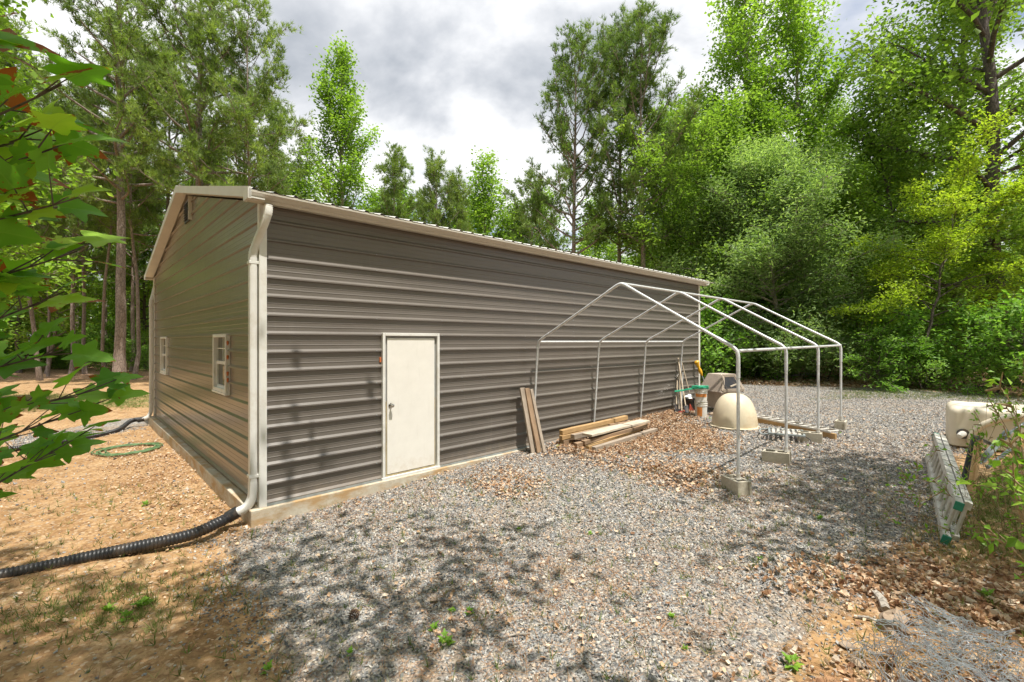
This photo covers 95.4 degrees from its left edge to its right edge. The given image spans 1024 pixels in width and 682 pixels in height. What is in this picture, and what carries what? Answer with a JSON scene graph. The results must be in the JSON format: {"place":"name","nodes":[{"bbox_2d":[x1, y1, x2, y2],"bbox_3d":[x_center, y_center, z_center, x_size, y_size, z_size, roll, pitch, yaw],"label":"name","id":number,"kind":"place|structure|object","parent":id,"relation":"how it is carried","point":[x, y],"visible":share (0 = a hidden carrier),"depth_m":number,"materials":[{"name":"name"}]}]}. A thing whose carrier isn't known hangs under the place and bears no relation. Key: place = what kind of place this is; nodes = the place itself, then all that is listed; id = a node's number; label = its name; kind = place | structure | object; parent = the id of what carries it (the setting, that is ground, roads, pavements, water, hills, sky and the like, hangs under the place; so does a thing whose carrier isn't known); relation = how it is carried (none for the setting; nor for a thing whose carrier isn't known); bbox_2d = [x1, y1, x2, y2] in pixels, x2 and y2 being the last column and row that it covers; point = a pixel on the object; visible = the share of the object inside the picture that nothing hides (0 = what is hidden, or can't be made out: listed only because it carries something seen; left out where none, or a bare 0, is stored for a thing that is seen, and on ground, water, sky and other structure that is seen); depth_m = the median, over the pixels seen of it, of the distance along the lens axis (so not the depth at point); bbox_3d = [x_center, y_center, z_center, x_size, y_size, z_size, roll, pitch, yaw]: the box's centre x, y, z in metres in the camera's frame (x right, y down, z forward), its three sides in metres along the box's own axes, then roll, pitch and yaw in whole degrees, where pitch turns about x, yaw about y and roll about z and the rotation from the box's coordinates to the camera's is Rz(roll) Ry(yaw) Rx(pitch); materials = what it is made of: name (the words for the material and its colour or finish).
{"place":"outdoors","nodes":[
{"label":"outdoors","id":0,"kind":"place"},
{"bbox_2d":[0,361,1023,681],"bbox_3d":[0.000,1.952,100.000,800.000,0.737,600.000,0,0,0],"label":"ground","id":1,"kind":"structure","parent":0,"point":[18,545],"depth_m":4.03,"materials":[{"name":"grey gravel"}]},
{"bbox_2d":[0,12,60,380],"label":"pine tree","id":2,"kind":"object","parent":1,"relation":"on","point":[38,370],"visible":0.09,"depth_m":25.61,"materials":[{"name":"green plant"}]},
{"bbox_2d":[0,0,67,224],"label":"pine tree","id":3,"kind":"object","parent":1,"relation":"on","point":[15,23],"visible":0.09,"depth_m":24.38,"materials":[{"name":"green plant"}]},
{"bbox_2d":[0,124,88,372],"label":"leafy tree","id":4,"kind":"object","parent":1,"relation":"on","point":[17,318],"visible":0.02,"depth_m":32.37,"materials":[{"name":"green plant"}]},
{"bbox_2d":[20,59,84,376],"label":"pine tree","id":5,"kind":"object","parent":1,"relation":"on","point":[46,98],"visible":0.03,"depth_m":28.99,"materials":[{"name":"green plant"}]},
{"bbox_2d":[4,166,112,373],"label":"leafy tree","id":6,"kind":"object","parent":1,"relation":"on","point":[66,322],"visible":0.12,"depth_m":31.81,"materials":[{"name":"green plant"}]},
{"bbox_2d":[0,0,118,350],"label":"tree leaves","id":7,"kind":"object","parent":1,"relation":"on","point":[48,270],"visible":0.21,"depth_m":15.00,"materials":[{"name":"green plant"}]},
{"bbox_2d":[0,12,150,497],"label":"maple sapling","id":8,"kind":"object","parent":1,"relation":"on","point":[24,162],"visible":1,"depth_m":1.40,"materials":[{"name":"green plant"}]},
{"bbox_2d":[8,417,144,451],"bbox_3d":[-9.812,2.083,10.220,0.556,0.288,3.646,0,0,13],"label":"drain pipe","id":9,"kind":"object","parent":1,"relation":"on","point":[125,425],"visible":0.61,"depth_m":11.04,"materials":[{"name":"black plastic"}]},
{"bbox_2d":[27,98,128,375],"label":"pine tree","id":10,"kind":"object","parent":1,"relation":"on","point":[94,228],"visible":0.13,"depth_m":29.37,"materials":[{"name":"green plant"}]},
{"bbox_2d":[50,80,127,373],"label":"pine tree","id":11,"kind":"object","parent":1,"relation":"on","point":[83,342],"visible":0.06,"depth_m":30.88,"materials":[{"name":"green plant"}]},
{"bbox_2d":[10,0,192,382],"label":"pine tree","id":12,"kind":"object","parent":1,"relation":"on","point":[115,34],"visible":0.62,"depth_m":22.93,"materials":[{"name":"green plant"}]},
{"bbox_2d":[46,51,156,367],"bbox_3d":[-23.774,-7.644,27.712,5.060,19.924,5.279,2,1,-11],"label":"pine tree","id":13,"kind":"object","parent":1,"relation":"on","point":[138,220],"visible":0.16,"depth_m":27.50,"materials":[{"name":"green plant"}]},
{"bbox_2d":[88,315,148,370],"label":"shrub","id":14,"kind":"object","parent":1,"relation":"on","point":[111,327],"visible":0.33,"depth_m":34.75,"materials":[{"name":"green plant"}]},
{"bbox_2d":[0,506,240,578],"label":"drain pipe","id":15,"kind":"object","parent":1,"relation":"on","point":[201,530],"visible":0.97,"depth_m":4.70,"materials":[{"name":"black plastic"}]},
{"bbox_2d":[81,187,162,363],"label":"leafy tree","id":16,"kind":"object","parent":1,"relation":"on","point":[129,277],"visible":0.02,"depth_m":39.94,"materials":[{"name":"green plant"}]},
{"bbox_2d":[58,26,192,379],"bbox_3d":[-22.210,-8.171,27.077,5.838,20.972,6.092,0,0,-9],"label":"pine tree","id":17,"kind":"object","parent":1,"relation":"on","point":[131,214],"visible":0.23,"depth_m":26.78,"materials":[{"name":"green plant"}]},
{"bbox_2d":[87,194,165,368],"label":"leafy tree","id":18,"kind":"object","parent":1,"relation":"on","point":[144,292],"visible":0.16,"depth_m":36.60,"materials":[{"name":"green plant"}]},
{"bbox_2d":[90,442,162,456],"bbox_3d":[-7.666,2.154,9.300,1.256,0.094,0.928,0,0,0],"label":"garden hose","id":19,"kind":"object","parent":1,"relation":"on","point":[157,445],"visible":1,"depth_m":9.23,"materials":[{"name":"green rubber"}]},
{"bbox_2d":[88,127,170,370],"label":"pine tree","id":20,"kind":"object","parent":1,"relation":"on","point":[142,258],"visible":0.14,"depth_m":34.28,"materials":[{"name":"green plant"}]},
{"bbox_2d":[110,332,148,371],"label":"shrub","id":21,"kind":"object","parent":1,"relation":"on","point":[144,350],"visible":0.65,"depth_m":33.80,"materials":[{"name":"green plant"}]},
{"bbox_2d":[103,22,227,252],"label":"pine tree","id":22,"kind":"object","parent":1,"relation":"on","point":[155,216],"visible":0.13,"depth_m":29.21,"materials":[{"name":"green plant"}]},
{"bbox_2d":[110,0,279,194],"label":"pine tree","id":23,"kind":"object","parent":1,"relation":"on","point":[168,73],"visible":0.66,"depth_m":21.77,"materials":[{"name":"green plant"}]},
{"bbox_2d":[169,0,314,198],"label":"pine tree","id":24,"kind":"object","parent":1,"relation":"on","point":[264,83],"visible":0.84,"depth_m":21.81,"materials":[{"name":"green plant"}]},
{"bbox_2d":[191,72,293,194],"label":"pine tree","id":25,"kind":"object","parent":1,"relation":"on","point":[244,155],"visible":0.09,"depth_m":31.10,"materials":[{"name":"green plant"}]},
{"bbox_2d":[233,93,323,197],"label":"pine tree","id":26,"kind":"object","parent":1,"relation":"on","point":[278,108],"visible":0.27,"depth_m":32.88,"materials":[{"name":"green plant"}]},
{"bbox_2d":[282,148,327,202],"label":"leafy tree","id":27,"kind":"object","parent":1,"relation":"on","point":[309,187],"visible":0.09,"depth_m":33.81,"materials":[{"name":"green plant"}]},
{"bbox_2d":[293,30,384,212],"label":"poplar tree","id":28,"kind":"object","parent":1,"relation":"on","point":[339,128],"visible":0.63,"depth_m":27.05,"materials":[{"name":"green plant"}]},
{"bbox_2d":[370,142,422,220],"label":"pine tree","id":29,"kind":"object","parent":1,"relation":"on","point":[392,176],"visible":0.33,"depth_m":26.67,"materials":[{"name":"green plant"}]},
{"bbox_2d":[143,185,709,527],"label":"metal garage","id":30,"kind":"structure","parent":1,"relation":"on","point":[307,355],"depth_m":7.09,"materials":[{"name":"paint"}]},
{"bbox_2d":[160,337,168,374],"bbox_3d":[-8.067,0.335,10.852,0.120,0.870,0.930,0,0,-44],"label":"window","id":31,"kind":"structure","parent":30,"relation":"in","point":[164,341],"depth_m":10.98,"materials":[{"name":"white glass"}]},
{"bbox_2d":[212,334,229,395],"bbox_3d":[-4.254,0.330,6.858,0.120,0.880,0.875,0,0,-44],"label":"window","id":32,"kind":"structure","parent":30,"relation":"in","point":[221,342],"depth_m":6.94,"materials":[{"name":"white glass"}]},
{"bbox_2d":[379,333,439,480],"bbox_3d":[-1.480,0.932,6.864,1.000,2.095,0.128,0,0,-44],"label":"door","id":33,"kind":"structure","parent":30,"relation":"in","point":[410,362],"depth_m":6.85,"materials":[{"name":"metal"}]},
{"bbox_2d":[411,146,472,231],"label":"pine tree","id":34,"kind":"object","parent":1,"relation":"on","point":[433,174],"visible":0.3,"depth_m":25.79,"materials":[{"name":"green plant"}]},
{"bbox_2d":[431,164,479,233],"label":"pine tree","id":35,"kind":"object","parent":1,"relation":"on","point":[463,195],"visible":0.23,"depth_m":26.78,"materials":[{"name":"green plant"}]},
{"bbox_2d":[454,145,531,243],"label":"leafy tree","id":36,"kind":"object","parent":1,"relation":"on","point":[483,199],"visible":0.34,"depth_m":28.34,"materials":[{"name":"green plant"}]},
{"bbox_2d":[0,373,1023,681],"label":"leaf litter","id":37,"kind":"object","parent":1,"relation":"on","point":[680,423],"visible":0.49,"depth_m":4.19,"materials":[{"name":"brown plant"}]},
{"bbox_2d":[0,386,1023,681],"bbox_3d":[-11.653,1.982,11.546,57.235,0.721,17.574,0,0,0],"label":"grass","id":38,"kind":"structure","parent":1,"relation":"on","point":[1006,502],"depth_m":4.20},
{"bbox_2d":[3,245,1023,361],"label":"woods","id":39,"kind":"object","parent":1,"relation":"on","point":[99,313],"depth_m":46.78,"materials":[{"name":"green plant"}]},
{"bbox_2d":[519,387,535,452],"bbox_3d":[0.276,1.398,8.251,0.114,1.155,0.040,0,-15,-42],"label":"leaning board","id":40,"kind":"object","parent":1,"relation":"on","point":[528,424],"visible":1,"depth_m":8.22,"materials":[{"name":"brown wood"}]},
{"bbox_2d":[495,167,569,246],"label":"pine tree","id":41,"kind":"object","parent":1,"relation":"on","point":[520,214],"visible":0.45,"depth_m":27.81,"materials":[{"name":"green plant"}]},
{"bbox_2d":[524,388,541,452],"bbox_3d":[0.369,1.400,8.268,0.105,1.149,0.042,0,-17,-39],"label":"leaning board","id":42,"kind":"object","parent":1,"relation":"on","point":[533,421],"visible":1,"depth_m":8.25,"materials":[{"name":"brown wood"}]},
{"bbox_2d":[517,179,582,254],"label":"leafy tree","id":43,"kind":"object","parent":1,"relation":"on","point":[549,192],"visible":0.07,"depth_m":32.29,"materials":[{"name":"green plant"}]},
{"bbox_2d":[559,436,589,444],"bbox_3d":[1.597,1.857,9.310,0.126,0.103,1.952,0,2,45],"label":"timber","id":44,"kind":"object","parent":1,"relation":"on","point":[568,441],"visible":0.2,"depth_m":8.69,"materials":[{"name":"brown wood"}]},
{"bbox_2d":[559,421,622,439],"bbox_3d":[1.602,1.758,9.211,1.882,0.084,0.085,-2,1,-42],"label":"timber","id":45,"kind":"object","parent":44,"relation":"on","point":[565,437],"visible":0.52,"depth_m":8.70,"materials":[{"name":"beige wood"}]},
{"bbox_2d":[559,415,627,434],"bbox_3d":[1.668,1.661,9.280,1.995,0.090,0.095,-3,2,-40],"label":"timber","id":46,"kind":"object","parent":45,"relation":"on","point":[590,425],"visible":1,"depth_m":9.16,"materials":[{"name":"beige wood"}]},
{"bbox_2d":[520,17,632,253],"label":"pine tree","id":47,"kind":"object","parent":1,"relation":"on","point":[560,67],"visible":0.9,"depth_m":23.19,"materials":[{"name":"green plant"}]},
{"bbox_2d":[574,439,599,446],"bbox_3d":[1.375,1.884,8.551,0.536,0.104,0.104,-2,1,-30],"label":"timber","id":48,"kind":"object","parent":1,"relation":"on","point":[579,443],"visible":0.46,"depth_m":8.44,"materials":[{"name":"brown wood"}]},
{"bbox_2d":[581,424,647,444],"bbox_3d":[2.026,1.794,9.041,1.909,0.075,0.095,-4,2,-39],"label":"timber","id":49,"kind":"object","parent":48,"relation":"on","point":[611,434],"visible":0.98,"depth_m":8.95,"materials":[{"name":"brown wood"}]},
{"bbox_2d":[582,419,649,436],"bbox_3d":[2.101,1.706,9.217,1.951,0.047,0.235,-1,1,-42],"label":"plank","id":50,"kind":"object","parent":49,"relation":"on","point":[597,432],"visible":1,"depth_m":9.09,"materials":[{"name":"brown wood"}]},
{"bbox_2d":[567,196,621,261],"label":"leafy tree","id":51,"kind":"object","parent":1,"relation":"on","point":[596,249],"visible":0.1,"depth_m":31.24,"materials":[{"name":"green plant"}]},
{"bbox_2d":[556,0,669,262],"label":"pine tree","id":52,"kind":"object","parent":1,"relation":"on","point":[651,84],"visible":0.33,"depth_m":23.80,"materials":[{"name":"green plant"}]},
{"bbox_2d":[592,428,657,450],"bbox_3d":[2.192,1.867,8.868,2.062,0.095,0.095,-3,2,-43],"label":"timber","id":53,"kind":"object","parent":1,"relation":"on","point":[623,439],"visible":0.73,"depth_m":8.74,"materials":[{"name":"brown wood"}]},
{"bbox_2d":[577,0,704,267],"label":"pine tree","id":54,"kind":"object","parent":1,"relation":"on","point":[638,16],"visible":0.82,"depth_m":22.33,"materials":[{"name":"green plant"}]},
{"bbox_2d":[609,95,702,272],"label":"leafy tree","id":55,"kind":"object","parent":1,"relation":"on","point":[662,105],"visible":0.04,"depth_m":32.86,"materials":[{"name":"green plant"}]},
{"bbox_2d":[571,101,761,307],"bbox_3d":[8.190,-4.462,24.631,10.709,12.774,11.311,0,0,-29],"label":"leafy tree","id":56,"kind":"object","parent":1,"relation":"on","point":[644,156],"visible":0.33,"depth_m":22.09,"materials":[{"name":"green plant"}]},
{"bbox_2d":[627,89,728,288],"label":"leafy tree","id":57,"kind":"object","parent":1,"relation":"on","point":[683,156],"visible":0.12,"depth_m":30.00,"materials":[{"name":"green plant"}]},
{"bbox_2d":[534,282,843,481],"bbox_3d":[3.642,0.517,9.210,5.751,2.868,3.750,0,0,-44],"label":"canopy frame","id":58,"kind":"object","parent":1,"relation":"on","point":[737,351],"visible":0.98,"depth_m":8.50,"materials":[{"name":"metal"}]},
{"bbox_2d":[649,83,790,333],"bbox_3d":[10.091,-5.417,22.958,6.996,14.475,6.566,0,0,14],"label":"leafy tree","id":59,"kind":"object","parent":1,"relation":"on","point":[729,127],"visible":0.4,"depth_m":22.44,"materials":[{"name":"green plant"}]},
{"bbox_2d":[700,287,760,383],"bbox_3d":[8.315,-0.233,19.343,3.869,4.693,3.471,0,0,13],"label":"shrub","id":60,"kind":"object","parent":1,"relation":"on","point":[713,349],"visible":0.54,"depth_m":19.16,"materials":[{"name":"green plant"}]},
{"bbox_2d":[709,393,758,430],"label":"fibreglass dome","id":61,"kind":"structure","parent":1,"relation":"on","point":[724,414],"depth_m":9.84,"materials":[{"name":"beige plastic"}]},
{"bbox_2d":[700,291,769,379],"bbox_3d":[9.489,-0.053,21.007,3.140,4.246,3.500,0,0,-14],"label":"shrub","id":62,"kind":"object","parent":1,"relation":"on","point":[741,357],"visible":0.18,"depth_m":20.23,"materials":[{"name":"green plant"}]},
{"bbox_2d":[721,474,751,496],"bbox_3d":[2.920,1.880,6.073,0.190,0.190,0.390,-2,-2,-6],"label":"concrete block","id":63,"kind":"object","parent":1,"relation":"on","point":[743,486],"depth_m":5.92,"materials":[{"name":"grey concrete"}]},
{"bbox_2d":[678,0,806,298],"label":"poplar tree","id":64,"kind":"object","parent":1,"relation":"on","point":[739,34],"visible":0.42,"depth_m":25.39,"materials":[{"name":"green plant"}]},
{"bbox_2d":[670,77,825,318],"bbox_3d":[12.718,-5.798,24.997,6.903,15.217,7.354,0,0,38],"label":"leafy tree","id":65,"kind":"object","parent":1,"relation":"on","point":[758,103],"visible":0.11,"depth_m":23.73,"materials":[{"name":"green plant"}]},
{"bbox_2d":[761,448,791,465],"bbox_3d":[4.198,1.839,7.398,0.390,0.190,0.190,-3,1,38],"label":"concrete block","id":66,"kind":"object","parent":1,"relation":"on","point":[776,456],"depth_m":7.33,"materials":[{"name":"grey concrete"}]},
{"bbox_2d":[750,305,816,380],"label":"shrub","id":67,"kind":"object","parent":1,"relation":"on","point":[769,361],"visible":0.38,"depth_m":20.32,"materials":[{"name":"green plant"}]},
{"bbox_2d":[648,117,927,383],"bbox_3d":[12.088,-3.658,20.992,9.714,13.289,10.138,0,0,-33],"label":"willow oak","id":68,"kind":"object","parent":1,"relation":"on","point":[809,193],"visible":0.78,"depth_m":19.61,"materials":[{"name":"green plant"}]},
{"bbox_2d":[750,273,828,377],"bbox_3d":[12.522,-0.695,22.138,4.644,5.634,4.167,0,0,38],"label":"shrub","id":69,"kind":"object","parent":1,"relation":"on","point":[765,303],"visible":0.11,"depth_m":21.40,"materials":[{"name":"green plant"}]},
{"bbox_2d":[757,418,836,438],"bbox_3d":[5.765,1.804,9.928,0.056,0.122,2.346,0,1,-18],"label":"long plank","id":70,"kind":"object","parent":1,"relation":"on","point":[826,434],"visible":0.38,"depth_m":9.63,"materials":[{"name":"beige wood"}]},
{"bbox_2d":[757,414,842,432],"bbox_3d":[5.834,1.720,9.975,0.320,0.059,2.299,0,0,-18],"label":"flat ladder","id":71,"kind":"object","parent":70,"relation":"on","point":[790,422],"visible":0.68,"depth_m":9.66,"materials":[{"name":"wood"}]},
{"bbox_2d":[742,0,869,371],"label":"poplar tree","id":72,"kind":"object","parent":1,"relation":"on","point":[802,50],"visible":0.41,"depth_m":25.68,"materials":[{"name":"green plant"}]},
{"bbox_2d":[804,338,859,379],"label":"shrub","id":73,"kind":"object","parent":1,"relation":"on","point":[832,370],"visible":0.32,"depth_m":20.56,"materials":[{"name":"green plant"}]},
{"bbox_2d":[776,82,916,364],"bbox_3d":[21.316,-8.096,32.084,9.515,19.762,9.365,0,0,12],"label":"leafy tree","id":74,"kind":"object","parent":1,"relation":"on","point":[840,102],"visible":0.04,"depth_m":31.79,"materials":[{"name":"green plant"}]},
{"bbox_2d":[814,156,919,378],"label":"leafy tree","id":75,"kind":"object","parent":1,"relation":"on","point":[850,206],"visible":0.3,"depth_m":20.51,"materials":[{"name":"green plant"}]},
{"bbox_2d":[835,311,933,393],"bbox_3d":[13.628,0.468,17.042,3.081,3.143,3.496,0,0,30],"label":"shrub","id":76,"kind":"object","parent":1,"relation":"on","point":[883,359],"visible":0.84,"depth_m":16.83,"materials":[{"name":"green plant"}]},
{"bbox_2d":[879,608,910,640],"bbox_3d":[2.705,2.001,3.297,0.260,0.176,0.184,0,0,-43],"label":"rock","id":77,"kind":"object","parent":1,"relation":"on","point":[888,614],"visible":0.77,"depth_m":3.26,"materials":[{"name":"beige stone"}]},
{"bbox_2d":[848,280,959,384],"bbox_3d":[14.843,-0.112,18.088,3.206,4.335,3.574,0,0,-16],"label":"shrub","id":78,"kind":"object","parent":1,"relation":"on","point":[916,317],"visible":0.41,"depth_m":17.57,"materials":[{"name":"green plant"}]},
{"bbox_2d":[816,74,1000,368],"bbox_3d":[18.107,-5.633,22.041,6.734,14.846,7.175,0,0,-16],"label":"leafy tree","id":79,"kind":"object","parent":1,"relation":"on","point":[875,108],"visible":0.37,"depth_m":21.75,"materials":[{"name":"green plant"}]},
{"bbox_2d":[802,0,1023,384],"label":"maple tree","id":80,"kind":"object","parent":1,"relation":"on","point":[965,81],"visible":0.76,"depth_m":18.46,"materials":[{"name":"green plant"}]},
{"bbox_2d":[884,443,954,540],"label":"sapling","id":81,"kind":"object","parent":1,"relation":"on","point":[919,466],"visible":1,"depth_m":4.61,"materials":[{"name":"green plant"}]},
{"bbox_2d":[870,325,969,389],"bbox_3d":[14.552,0.680,16.849,2.888,2.596,2.545,0,0,-29],"label":"shrub","id":82,"kind":"object","parent":1,"relation":"on","point":[932,365],"visible":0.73,"depth_m":16.52,"materials":[{"name":"green plant"}]},
{"bbox_2d":[856,293,985,379],"bbox_3d":[17.314,0.069,20.142,4.505,4.050,3.970,0,0,-23],"label":"shrub","id":83,"kind":"object","parent":1,"relation":"on","point":[935,321],"visible":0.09,"depth_m":19.68,"materials":[{"name":"green plant"}]},
{"bbox_2d":[822,105,1023,388],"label":"locust tree","id":84,"kind":"object","parent":1,"relation":"on","point":[942,249],"visible":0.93,"depth_m":16.44,"materials":[{"name":"green plant"}]},
{"bbox_2d":[831,0,1023,366],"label":"maple tree","id":85,"kind":"object","parent":1,"relation":"on","point":[922,37],"visible":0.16,"depth_m":22.64,"materials":[{"name":"green plant"}]},
{"bbox_2d":[842,592,1023,681],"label":"gravel patch","id":86,"kind":"object","parent":1,"relation":"on","point":[966,636],"visible":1,"depth_m":2.86,"materials":[{"name":"grey gravel"}]},
{"bbox_2d":[925,432,972,544],"bbox_3d":[5.463,1.717,5.900,0.245,0.557,3.721,0,0,40],"label":"extension ladder","id":87,"kind":"object","parent":1,"relation":"on","point":[954,505],"visible":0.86,"depth_m":5.19,"materials":[{"name":"metal"}]},
{"bbox_2d":[892,176,1023,389],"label":"mimosa tree","id":88,"kind":"object","parent":1,"relation":"on","point":[972,252],"visible":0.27,"depth_m":17.01,"materials":[{"name":"green plant"}]},
{"bbox_2d":[937,451,986,530],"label":"sapling","id":89,"kind":"object","parent":1,"relation":"on","point":[966,475],"visible":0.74,"depth_m":4.68,"materials":[{"name":"green plant"}]},
{"bbox_2d":[914,287,1021,390],"bbox_3d":[15.701,0.048,16.184,2.939,3.974,3.276,0,0,15],"label":"shrub","id":90,"kind":"object","parent":1,"relation":"on","point":[971,315],"visible":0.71,"depth_m":16.26,"materials":[{"name":"green plant"}]},
{"bbox_2d":[967,440,982,498],"bbox_3d":[5.849,1.611,5.889,0.964,0.637,0.077,0,0,-40],"label":"board","id":91,"kind":"object","parent":1,"relation":"on","point":[973,475],"visible":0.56,"depth_m":5.87,"materials":[{"name":"beige wood"}]},
{"bbox_2d":[937,307,1023,395],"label":"shrub","id":92,"kind":"object","parent":1,"relation":"on","point":[971,386],"visible":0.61,"depth_m":15.29,"materials":[{"name":"green plant"}]},
{"bbox_2d":[946,401,1023,451],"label":"water tank","id":93,"kind":"object","parent":1,"relation":"on","point":[959,423],"visible":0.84,"depth_m":7.87,"materials":[{"name":"plastic"}]},
{"bbox_2d":[948,0,1023,86],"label":"shade tree","id":94,"kind":"object","parent":1,"relation":"on","point":[977,31],"visible":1,"depth_m":5.61,"materials":[{"name":"green plant"}]},
{"bbox_2d":[965,391,1010,518],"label":"sapling","id":95,"kind":"object","parent":1,"relation":"on","point":[986,433],"visible":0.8,"depth_m":5.02,"materials":[{"name":"green plant"}]},
{"bbox_2d":[962,268,1023,391],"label":"shrub","id":96,"kind":"object","parent":1,"relation":"on","point":[988,318],"visible":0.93,"depth_m":14.62,"materials":[{"name":"green plant"}]},
{"bbox_2d":[962,443,1023,550],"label":"sapling","id":97,"kind":"object","parent":1,"relation":"on","point":[993,480],"visible":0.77,"depth_m":4.32,"materials":[{"name":"green plant"}]},
{"bbox_2d":[971,370,1023,578],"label":"sapling","id":98,"kind":"object","parent":1,"relation":"on","point":[1016,477],"visible":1,"depth_m":3.16,"materials":[{"name":"green plant"}]},
{"bbox_2d":[989,358,1023,493],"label":"sapling","id":99,"kind":"object","parent":1,"relation":"on","point":[1005,416],"visible":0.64,"depth_m":5.52,"materials":[{"name":"green plant"}]},
{"bbox_3d":[5.230,1.779,11.810,0.174,0.157,0.209,0,0,16],"label":"rock","id":100,"kind":"object","parent":1,"relation":"on","visible":0},
{"bbox_2d":[702,373,744,406],"bbox_3d":[5.406,1.270,12.016,0.776,0.860,0.783,0,0,-20],"label":"plywood hopper","id":101,"kind":"object","parent":100,"relation":"on","point":[719,384],"visible":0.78,"depth_m":11.79,"materials":[{"name":"wood"}]},
{"bbox_2d":[0,383,1023,681],"bbox_3d":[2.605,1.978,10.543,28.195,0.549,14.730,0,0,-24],"label":"gravel","id":102,"kind":"structure","parent":0,"point":[896,427],"depth_m":4.87,"materials":[{"name":"grey gravel"}]},
{"bbox_2d":[0,0,1023,284],"label":"sky","id":103,"kind":"structure","parent":0,"point":[452,77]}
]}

